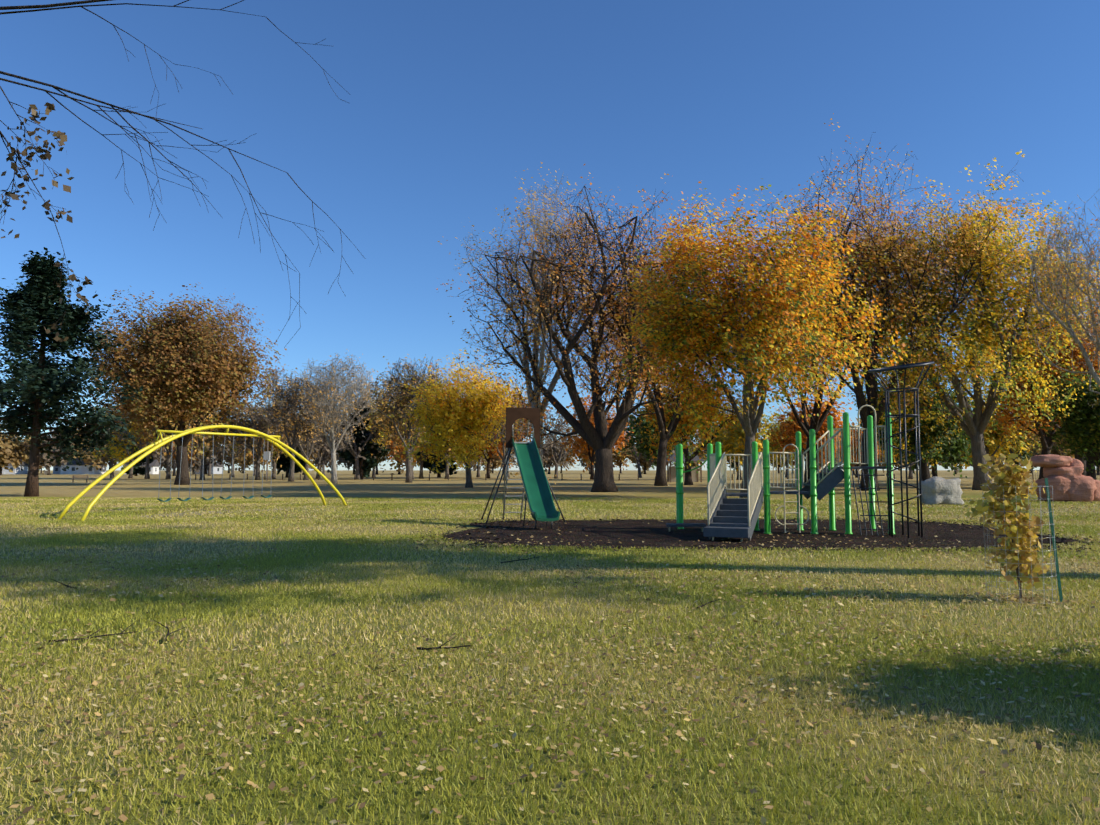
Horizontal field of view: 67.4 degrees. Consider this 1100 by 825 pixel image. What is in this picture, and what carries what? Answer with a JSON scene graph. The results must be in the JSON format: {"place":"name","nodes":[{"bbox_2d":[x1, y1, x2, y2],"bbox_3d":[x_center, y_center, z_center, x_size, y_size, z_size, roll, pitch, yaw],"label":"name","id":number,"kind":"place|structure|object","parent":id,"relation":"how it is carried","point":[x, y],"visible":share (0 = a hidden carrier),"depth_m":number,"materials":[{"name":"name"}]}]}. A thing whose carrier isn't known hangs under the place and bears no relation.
{"place":"outdoors","nodes":[
{"label":"outdoors","id":0,"kind":"place"},
{"bbox_2d":[2,459,27,473],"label":"house","id":1,"kind":"structure","parent":0,"point":[22,468],"depth_m":302.65,"materials":[{"name":"white"}]},
{"bbox_2d":[124,460,159,473],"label":"house","id":2,"kind":"structure","parent":0,"point":[154,465],"depth_m":306.05,"materials":[{"name":"white"}]},
{"bbox_2d":[195,463,224,473],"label":"house","id":3,"kind":"structure","parent":0,"point":[216,469],"depth_m":330.64,"materials":[{"name":"grey"}]},
{"bbox_2d":[0,470,1099,824],"bbox_3d":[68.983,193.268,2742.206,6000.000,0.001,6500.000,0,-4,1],"label":"ground","id":4,"kind":"structure","parent":0,"point":[576,484],"depth_m":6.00,"materials":[{"name":"green plant"}]},
{"bbox_2d":[0,423,41,474],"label":"horizon tree","id":5,"kind":"object","parent":4,"relation":"on","point":[10,453],"visible":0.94,"depth_m":251.74,"materials":[{"name":"plant"}]},
{"bbox_2d":[20,430,74,474],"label":"horizon tree","id":6,"kind":"object","parent":4,"relation":"on","point":[45,460],"visible":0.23,"depth_m":259.30,"materials":[{"name":"brown plant"}]},
{"bbox_2d":[0,247,145,496],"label":"conifer tree","id":7,"kind":"object","parent":4,"relation":"on","point":[30,307],"visible":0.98,"depth_m":47.49,"materials":[{"name":"green plant"}]},
{"bbox_2d":[60,458,105,473],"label":"house","id":8,"kind":"structure","parent":4,"relation":"on","point":[83,469],"depth_m":294.58,"materials":[{"name":"white"}]},
{"bbox_2d":[73,434,128,469],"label":"horizon tree","id":9,"kind":"object","parent":4,"relation":"on","point":[89,460],"visible":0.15,"depth_m":291.66,"materials":[{"name":"brown plant"}]},
{"bbox_2d":[84,404,140,477],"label":"tree","id":10,"kind":"object","parent":4,"relation":"on","point":[111,466],"visible":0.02,"depth_m":155.43,"materials":[{"name":"brown plant"}]},
{"bbox_2d":[92,393,160,477],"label":"tree","id":11,"kind":"object","parent":4,"relation":"on","point":[118,452],"visible":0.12,"depth_m":150.84,"materials":[{"name":"brown plant"}]},
{"bbox_2d":[120,445,153,475],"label":"evergreen","id":12,"kind":"object","parent":4,"relation":"on","point":[137,469],"visible":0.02,"depth_m":216.82,"materials":[{"name":"green plant"}]},
{"bbox_2d":[91,399,190,478],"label":"tree","id":13,"kind":"object","parent":4,"relation":"on","point":[147,475],"visible":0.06,"depth_m":142.41,"materials":[{"name":"brown plant"}]},
{"bbox_2d":[130,448,168,462],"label":"horizon tree","id":14,"kind":"object","parent":4,"relation":"on","point":[155,453],"visible":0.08,"depth_m":335.44,"materials":[{"name":"brown plant"}]},
{"bbox_2d":[155,453,172,473],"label":"horizon tree","id":15,"kind":"object","parent":4,"relation":"on","point":[164,464],"visible":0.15,"depth_m":374.31,"materials":[{"name":"brown plant"}]},
{"bbox_2d":[113,404,218,478],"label":"tree","id":16,"kind":"object","parent":4,"relation":"on","point":[167,453],"visible":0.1,"depth_m":140.94,"materials":[{"name":"brown plant"}]},
{"bbox_2d":[139,433,198,475],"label":"tree","id":17,"kind":"object","parent":4,"relation":"on","point":[174,466],"visible":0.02,"depth_m":217.22,"materials":[{"name":"brown plant"}]},
{"bbox_2d":[74,282,288,484],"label":"brown oak tree","id":18,"kind":"object","parent":4,"relation":"on","point":[176,369],"visible":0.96,"depth_m":80.54,"materials":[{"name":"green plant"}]},
{"bbox_2d":[0,0,363,347],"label":"tree branches","id":19,"kind":"object","parent":4,"relation":"on","point":[61,136],"visible":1,"depth_m":6.17,"materials":[{"name":"brown plant"}]},
{"bbox_2d":[55,425,346,520],"bbox_3d":[-11.780,2.071,30.008,1.368,3.240,11.617,-2,-5,28],"label":"swing set","id":20,"kind":"object","parent":4,"relation":"on","point":[161,442],"visible":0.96,"depth_m":28.80,"materials":[{"name":"yellow paint"}]},
{"bbox_2d":[134,508,282,516],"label":"worn dirt under swings","id":21,"kind":"structure","parent":4,"relation":"on","point":[208,512],"depth_m":29.39,"materials":[{"name":"brown soil"}]},
{"bbox_2d":[188,441,230,474],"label":"horizon tree","id":22,"kind":"object","parent":4,"relation":"on","point":[196,468],"visible":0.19,"depth_m":287.59,"materials":[{"name":"brown plant"}]},
{"bbox_2d":[172,399,251,479],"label":"tree","id":23,"kind":"object","parent":4,"relation":"on","point":[217,439],"visible":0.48,"depth_m":127.43,"materials":[{"name":"brown plant"}]},
{"bbox_2d":[187,431,247,475],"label":"tree","id":24,"kind":"object","parent":4,"relation":"on","point":[210,464],"visible":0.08,"depth_m":218.11,"materials":[{"name":"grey plant"}]},
{"bbox_2d":[198,395,266,476],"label":"tree","id":25,"kind":"object","parent":4,"relation":"on","point":[232,473],"visible":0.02,"depth_m":174.69,"materials":[{"name":"brown plant"}]},
{"bbox_2d":[226,456,252,472],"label":"horizon tree","id":26,"kind":"object","parent":4,"relation":"on","point":[241,464],"visible":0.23,"depth_m":401.22,"materials":[{"name":"brown plant"}]},
{"bbox_2d":[219,394,283,479],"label":"tree","id":27,"kind":"object","parent":4,"relation":"on","point":[252,423],"visible":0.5,"depth_m":127.79,"materials":[{"name":"brown plant"}]},
{"bbox_2d":[230,424,272,475],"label":"tree","id":28,"kind":"object","parent":4,"relation":"on","point":[246,456],"visible":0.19,"depth_m":224.67,"materials":[{"name":"brown plant"}]},
{"bbox_2d":[262,431,273,480],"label":"utility pole with panel","id":29,"kind":"object","parent":4,"relation":"on","point":[267,455],"visible":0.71,"depth_m":118.46,"materials":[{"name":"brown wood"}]},
{"bbox_2d":[240,397,303,478],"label":"tree","id":30,"kind":"object","parent":4,"relation":"on","point":[273,449],"visible":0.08,"depth_m":141.13,"materials":[{"name":"brown plant"}]},
{"bbox_2d":[272,443,304,477],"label":"evergreen","id":31,"kind":"object","parent":4,"relation":"on","point":[283,461],"visible":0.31,"depth_m":168.99,"materials":[{"name":"green plant"}]},
{"bbox_2d":[241,360,339,481],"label":"tree","id":32,"kind":"object","parent":4,"relation":"on","point":[291,395],"visible":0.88,"depth_m":109.94,"materials":[{"name":"brown plant"}]},
{"bbox_2d":[248,380,332,479],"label":"tree","id":33,"kind":"object","parent":4,"relation":"on","point":[307,454],"visible":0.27,"depth_m":124.60,"materials":[{"name":"brown plant"}]},
{"bbox_2d":[298,435,322,474],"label":"horizon tree","id":34,"kind":"object","parent":4,"relation":"on","point":[311,458],"visible":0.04,"depth_m":269.62,"materials":[{"name":"brown plant"}]},
{"bbox_2d":[300,425,341,475],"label":"tree","id":35,"kind":"object","parent":4,"relation":"on","point":[323,462],"visible":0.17,"depth_m":197.26,"materials":[{"name":"brown plant"}]},
{"bbox_2d":[299,414,348,478],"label":"tree","id":36,"kind":"object","parent":4,"relation":"on","point":[320,444],"visible":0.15,"depth_m":146.17,"materials":[{"name":"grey plant"}]},
{"bbox_2d":[314,429,341,473],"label":"horizon tree","id":37,"kind":"object","parent":4,"relation":"on","point":[328,470],"visible":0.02,"depth_m":298.67,"materials":[{"name":"brown plant"}]},
{"bbox_2d":[289,350,382,483],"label":"tree","id":38,"kind":"object","parent":4,"relation":"on","point":[342,402],"visible":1,"depth_m":91.58,"materials":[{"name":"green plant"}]},
{"bbox_2d":[335,446,354,473],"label":"horizon tree","id":39,"kind":"object","parent":4,"relation":"on","point":[349,465],"visible":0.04,"depth_m":291.89,"materials":[{"name":"brown plant"}]},
{"bbox_2d":[316,367,404,479],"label":"tree","id":40,"kind":"object","parent":4,"relation":"on","point":[355,453],"visible":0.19,"depth_m":131.66,"materials":[{"name":"grey plant"}]},
{"bbox_2d":[337,398,390,478],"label":"conifer tree","id":41,"kind":"object","parent":4,"relation":"on","point":[368,463],"visible":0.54,"depth_m":135.07,"materials":[{"name":"green plant"}]},
{"bbox_2d":[340,397,389,477],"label":"tree","id":42,"kind":"object","parent":4,"relation":"on","point":[373,441],"visible":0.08,"depth_m":164.13,"materials":[{"name":"brown plant"}]},
{"bbox_2d":[371,439,391,474],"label":"horizon tree","id":43,"kind":"object","parent":4,"relation":"on","point":[385,457],"visible":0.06,"depth_m":289.24,"materials":[{"name":"brown plant"}]},
{"bbox_2d":[49,554,719,649],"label":"fallen sticks","id":44,"kind":"object","parent":4,"relation":"on","point":[168,633],"visible":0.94,"depth_m":7.38,"materials":[{"name":"brown wood"}]},
{"bbox_2d":[380,431,416,475],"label":"tree","id":45,"kind":"object","parent":4,"relation":"on","point":[399,451],"visible":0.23,"depth_m":218.56,"materials":[{"name":"brown plant"}]},
{"bbox_2d":[364,365,440,479],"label":"tree","id":46,"kind":"object","parent":4,"relation":"on","point":[384,425],"visible":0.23,"depth_m":131.14,"materials":[{"name":"brown plant"}]},
{"bbox_2d":[364,354,447,482],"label":"tree","id":47,"kind":"object","parent":4,"relation":"on","point":[400,394],"visible":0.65,"depth_m":100.14,"materials":[{"name":"brown plant"}]},
{"bbox_2d":[389,446,425,474],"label":"horizon tree","id":48,"kind":"object","parent":4,"relation":"on","point":[399,469],"visible":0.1,"depth_m":284.41,"materials":[{"name":"brown plant"}]},
{"bbox_2d":[383,406,441,478],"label":"tree","id":49,"kind":"object","parent":4,"relation":"on","point":[421,464],"visible":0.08,"depth_m":145.25,"materials":[{"name":"brown plant"}]},
{"bbox_2d":[415,450,457,476],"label":"evergreen","id":50,"kind":"object","parent":4,"relation":"on","point":[426,464],"visible":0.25,"depth_m":171.42,"materials":[{"name":"green plant"}]},
{"bbox_2d":[424,433,464,478],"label":"tree","id":51,"kind":"object","parent":4,"relation":"on","point":[447,468],"visible":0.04,"depth_m":144.29,"materials":[{"name":"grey plant"}]},
{"bbox_2d":[392,348,527,487],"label":"tree","id":52,"kind":"object","parent":4,"relation":"on","point":[452,417],"visible":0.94,"depth_m":69.99,"materials":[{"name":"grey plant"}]},
{"bbox_2d":[471,449,494,476],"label":"tree","id":53,"kind":"object","parent":4,"relation":"on","point":[478,470],"depth_m":173.64,"materials":[{"name":"brown plant"}]},
{"bbox_2d":[480,449,505,472],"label":"horizon tree","id":54,"kind":"object","parent":4,"relation":"on","point":[496,461],"visible":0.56,"depth_m":394.69,"materials":[{"name":"brown plant"}]},
{"bbox_2d":[472,395,526,477],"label":"tree","id":55,"kind":"object","parent":4,"relation":"on","point":[491,453],"visible":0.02,"depth_m":155.13,"materials":[{"name":"brown plant"}]},
{"bbox_2d":[472,400,531,480],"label":"tree","id":56,"kind":"object","parent":4,"relation":"on","point":[503,441],"visible":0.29,"depth_m":119.65,"materials":[{"name":"brown plant"}]},
{"bbox_2d":[497,377,550,477],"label":"tree","id":57,"kind":"object","parent":4,"relation":"on","point":[530,431],"visible":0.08,"depth_m":167.63,"materials":[{"name":"orange plant"}]},
{"bbox_2d":[438,162,629,464],"bbox_3d":[-0.513,-6.232,62.781,12.442,24.273,16.254,4,-6,-45],"label":"tree","id":58,"kind":"object","parent":4,"relation":"on","point":[541,371],"visible":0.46,"depth_m":62.30,"materials":[{"name":"brown plant"}]},
{"bbox_2d":[195,474,894,479],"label":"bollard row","id":59,"kind":"object","parent":4,"relation":"on","point":[448,476],"visible":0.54,"depth_m":127.02,"materials":[{"name":"brown wood"}]},
{"bbox_2d":[0,501,1099,824],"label":"fallen leaves","id":60,"kind":"object","parent":4,"relation":"on","point":[440,767],"visible":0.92,"depth_m":5.89,"materials":[{"name":"plant"}]},
{"bbox_2d":[517,406,582,478],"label":"tree","id":61,"kind":"object","parent":4,"relation":"on","point":[556,460],"visible":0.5,"depth_m":148.41,"materials":[{"name":"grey plant"}]},
{"bbox_2d":[543,427,569,473],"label":"horizon tree","id":62,"kind":"object","parent":4,"relation":"on","point":[548,464],"visible":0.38,"depth_m":308.11,"materials":[{"name":"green plant"}]},
{"bbox_2d":[558,441,575,472],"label":"horizon tree","id":63,"kind":"object","parent":4,"relation":"on","point":[569,461],"visible":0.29,"depth_m":425.17,"materials":[{"name":"brown plant"}]},
{"bbox_2d":[436,164,738,491],"bbox_3d":[2.855,-5.914,59.544,22.322,23.208,19.927,-2,-4,22],"label":"dark elm tree","id":64,"kind":"object","parent":4,"relation":"on","point":[600,439],"visible":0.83,"depth_m":57.89,"materials":[{"name":"brown plant"}]},
{"bbox_2d":[564,427,614,473],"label":"horizon tree","id":65,"kind":"object","parent":4,"relation":"on","point":[586,462],"visible":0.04,"depth_m":330.97,"materials":[{"name":"brown plant"}]},
{"bbox_2d":[556,394,633,479],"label":"tree","id":66,"kind":"object","parent":4,"relation":"on","point":[589,451],"visible":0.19,"depth_m":133.88,"materials":[{"name":"plant"}]},
{"bbox_2d":[612,432,635,472],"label":"horizon tree","id":67,"kind":"object","parent":4,"relation":"on","point":[618,459],"visible":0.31,"depth_m":384.55,"materials":[{"name":"brown plant"}]},
{"bbox_2d":[622,444,651,473],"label":"horizon tree","id":68,"kind":"object","parent":4,"relation":"on","point":[644,465],"visible":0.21,"depth_m":318.20,"materials":[{"name":"brown plant"}]},
{"bbox_2d":[621,405,653,477],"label":"tree","id":69,"kind":"object","parent":4,"relation":"on","point":[637,458],"visible":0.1,"depth_m":165.07,"materials":[{"name":"orange plant"}]},
{"bbox_2d":[570,249,728,485],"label":"tree","id":70,"kind":"object","parent":4,"relation":"on","point":[660,476],"visible":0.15,"depth_m":79.22,"materials":[{"name":"brown plant"}]},
{"bbox_2d":[618,399,694,468],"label":"tree","id":71,"kind":"object","parent":4,"relation":"on","point":[637,433],"visible":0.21,"depth_m":120.08,"materials":[{"name":"green plant"}]},
{"bbox_2d":[644,442,675,467],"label":"horizon tree","id":72,"kind":"object","parent":4,"relation":"on","point":[673,451],"visible":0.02,"depth_m":302.60,"materials":[{"name":"brown plant"}]},
{"bbox_2d":[629,361,760,484],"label":"orange tree","id":73,"kind":"object","parent":4,"relation":"on","point":[688,475],"visible":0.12,"depth_m":84.01,"materials":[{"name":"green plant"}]},
{"bbox_2d":[688,418,741,464],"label":"tree","id":74,"kind":"object","parent":4,"relation":"on","point":[703,453],"visible":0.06,"depth_m":159.05,"materials":[{"name":"grey plant"}]},
{"bbox_2d":[697,404,782,479],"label":"tree","id":75,"kind":"object","parent":4,"relation":"on","point":[733,441],"visible":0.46,"depth_m":126.47,"materials":[{"name":"orange plant"}]},
{"bbox_2d":[400,516,1099,556],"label":"mulch bed","id":76,"kind":"object","parent":4,"relation":"on","point":[630,532],"visible":0.65,"depth_m":18.71,"materials":[{"name":"brown wood"}]},
{"bbox_2d":[481,407,565,528],"bbox_3d":[-0.608,1.472,22.960,2.341,3.309,4.392,1,-4,-14],"label":"slide","id":77,"kind":"object","parent":76,"relation":"on","point":[537,488],"visible":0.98,"depth_m":23.12,"materials":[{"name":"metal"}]},
{"bbox_2d":[666,361,933,541],"bbox_3d":[5.821,0.869,19.630,5.967,4.028,4.757,0,-4,1],"label":"play structure","id":78,"kind":"object","parent":76,"relation":"on","point":[733,517],"visible":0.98,"depth_m":19.49,"materials":[{"name":"green paint"}]},
{"bbox_2d":[598,171,919,497],"bbox_3d":[11.164,-4.494,45.776,13.889,18.389,15.694,3,-5,-40],"label":"orange maple tree","id":79,"kind":"object","parent":4,"relation":"on","point":[738,337],"visible":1,"depth_m":44.13,"materials":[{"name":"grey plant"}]},
{"bbox_2d":[760,409,795,477],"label":"tree","id":80,"kind":"object","parent":4,"relation":"on","point":[774,448],"visible":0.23,"depth_m":167.93,"materials":[{"name":"orange plant"}]},
{"bbox_2d":[707,280,885,483],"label":"tree","id":81,"kind":"object","parent":4,"relation":"on","point":[816,423],"visible":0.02,"depth_m":83.92,"materials":[{"name":"brown plant"}]},
{"bbox_2d":[760,385,857,474],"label":"tree","id":82,"kind":"object","parent":4,"relation":"on","point":[791,427],"visible":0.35,"depth_m":127.55,"materials":[{"name":"orange plant"}]},
{"bbox_2d":[835,421,883,477],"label":"tree","id":83,"kind":"object","parent":4,"relation":"on","point":[855,438],"visible":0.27,"depth_m":165.82,"materials":[{"name":"plant"}]},
{"bbox_2d":[875,445,907,472],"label":"horizon tree","id":84,"kind":"object","parent":4,"relation":"on","point":[894,457],"visible":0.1,"depth_m":251.66,"materials":[{"name":"brown plant"}]},
{"bbox_2d":[745,113,1044,490],"bbox_3d":[23.809,-8.457,62.697,18.767,28.658,22.353,2,-5,-27],"label":"tree","id":85,"kind":"object","parent":4,"relation":"on","point":[871,390],"visible":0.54,"depth_m":59.71,"materials":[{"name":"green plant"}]},
{"bbox_2d":[877,396,914,478],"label":"tree","id":86,"kind":"object","parent":4,"relation":"on","point":[910,476],"visible":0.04,"depth_m":138.26,"materials":[{"name":"green plant"}]},
{"bbox_2d":[856,360,999,480],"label":"green tree","id":87,"kind":"object","parent":4,"relation":"on","point":[930,440],"visible":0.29,"depth_m":75.13,"materials":[{"name":"green plant"}]},
{"bbox_2d":[892,397,972,477],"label":"tree","id":88,"kind":"object","parent":4,"relation":"on","point":[953,455],"visible":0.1,"depth_m":103.89,"materials":[{"name":"green plant"}]},
{"bbox_2d":[916,476,963,504],"bbox_3d":[17.175,3.478,36.299,1.799,1.336,1.148,1,-4,-13],"label":"pale boulder","id":89,"kind":"object","parent":4,"relation":"on","point":[938,490],"visible":0.88,"depth_m":35.84,"materials":[{"name":"stone"}]},
{"bbox_2d":[824,151,1099,489],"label":"yellow green tree","id":90,"kind":"object","parent":4,"relation":"on","point":[973,423],"visible":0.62,"depth_m":61.89,"materials":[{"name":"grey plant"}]},
{"bbox_2d":[952,397,1037,480],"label":"tree","id":91,"kind":"object","parent":4,"relation":"on","point":[990,440],"visible":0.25,"depth_m":112.61,"materials":[{"name":"orange plant"}]},
{"bbox_2d":[964,453,1062,602],"bbox_3d":[5.381,1.329,9.635,0.959,1.717,0.860,3,-5,-39],"label":"sapling","id":92,"kind":"object","parent":4,"relation":"on","point":[1009,476],"visible":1,"depth_m":9.51,"materials":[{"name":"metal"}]},
{"bbox_2d":[989,421,1041,462],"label":"tree","id":93,"kind":"object","parent":4,"relation":"on","point":[1011,451],"visible":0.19,"depth_m":163.46,"materials":[{"name":"orange plant"}]},
{"bbox_2d":[1006,449,1034,468],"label":"horizon tree","id":94,"kind":"object","parent":4,"relation":"on","point":[1023,456],"visible":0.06,"depth_m":350.86,"materials":[{"name":"green plant"}]},
{"bbox_2d":[944,318,1099,478],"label":"tree","id":95,"kind":"object","parent":4,"relation":"on","point":[1047,442],"visible":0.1,"depth_m":85.48,"materials":[{"name":"green plant"}]},
{"bbox_2d":[982,280,1099,475],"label":"orange tree","id":96,"kind":"object","parent":4,"relation":"on","point":[1029,389],"visible":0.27,"depth_m":81.25,"materials":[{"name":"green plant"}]},
{"bbox_2d":[987,196,1099,406],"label":"pale tree","id":97,"kind":"object","parent":4,"relation":"on","point":[1094,326],"visible":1,"depth_m":53.13,"materials":[{"name":"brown plant"}]},
{"bbox_2d":[1017,421,1074,457],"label":"tree","id":98,"kind":"object","parent":4,"relation":"on","point":[1060,442],"visible":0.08,"depth_m":155.54,"materials":[{"name":"grey plant"}]},
{"bbox_2d":[1026,439,1067,457],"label":"horizon tree","id":99,"kind":"object","parent":4,"relation":"on","point":[1054,451],"visible":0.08,"depth_m":254.78,"materials":[{"name":"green plant"}]},
{"bbox_2d":[1030,454,1099,501],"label":"boulder","id":100,"kind":"object","parent":4,"relation":"on","point":[1067,481],"visible":0.96,"depth_m":39.31,"materials":[{"name":"stone"}]},
{"bbox_2d":[1031,361,1099,479],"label":"green tree","id":101,"kind":"object","parent":4,"relation":"on","point":[1080,428],"visible":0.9,"depth_m":67.96,"materials":[{"name":"green plant"}]},
{"bbox_2d":[0,0,1099,469],"label":"sky","id":102,"kind":"structure","parent":0,"point":[450,102],"materials":[{"name":"blue"}]},
{"bbox_2d":[666,452,704,481],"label":"park shelter kiosk","id":103,"kind":"object","parent":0,"point":[671,474],"visible":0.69,"depth_m":105.48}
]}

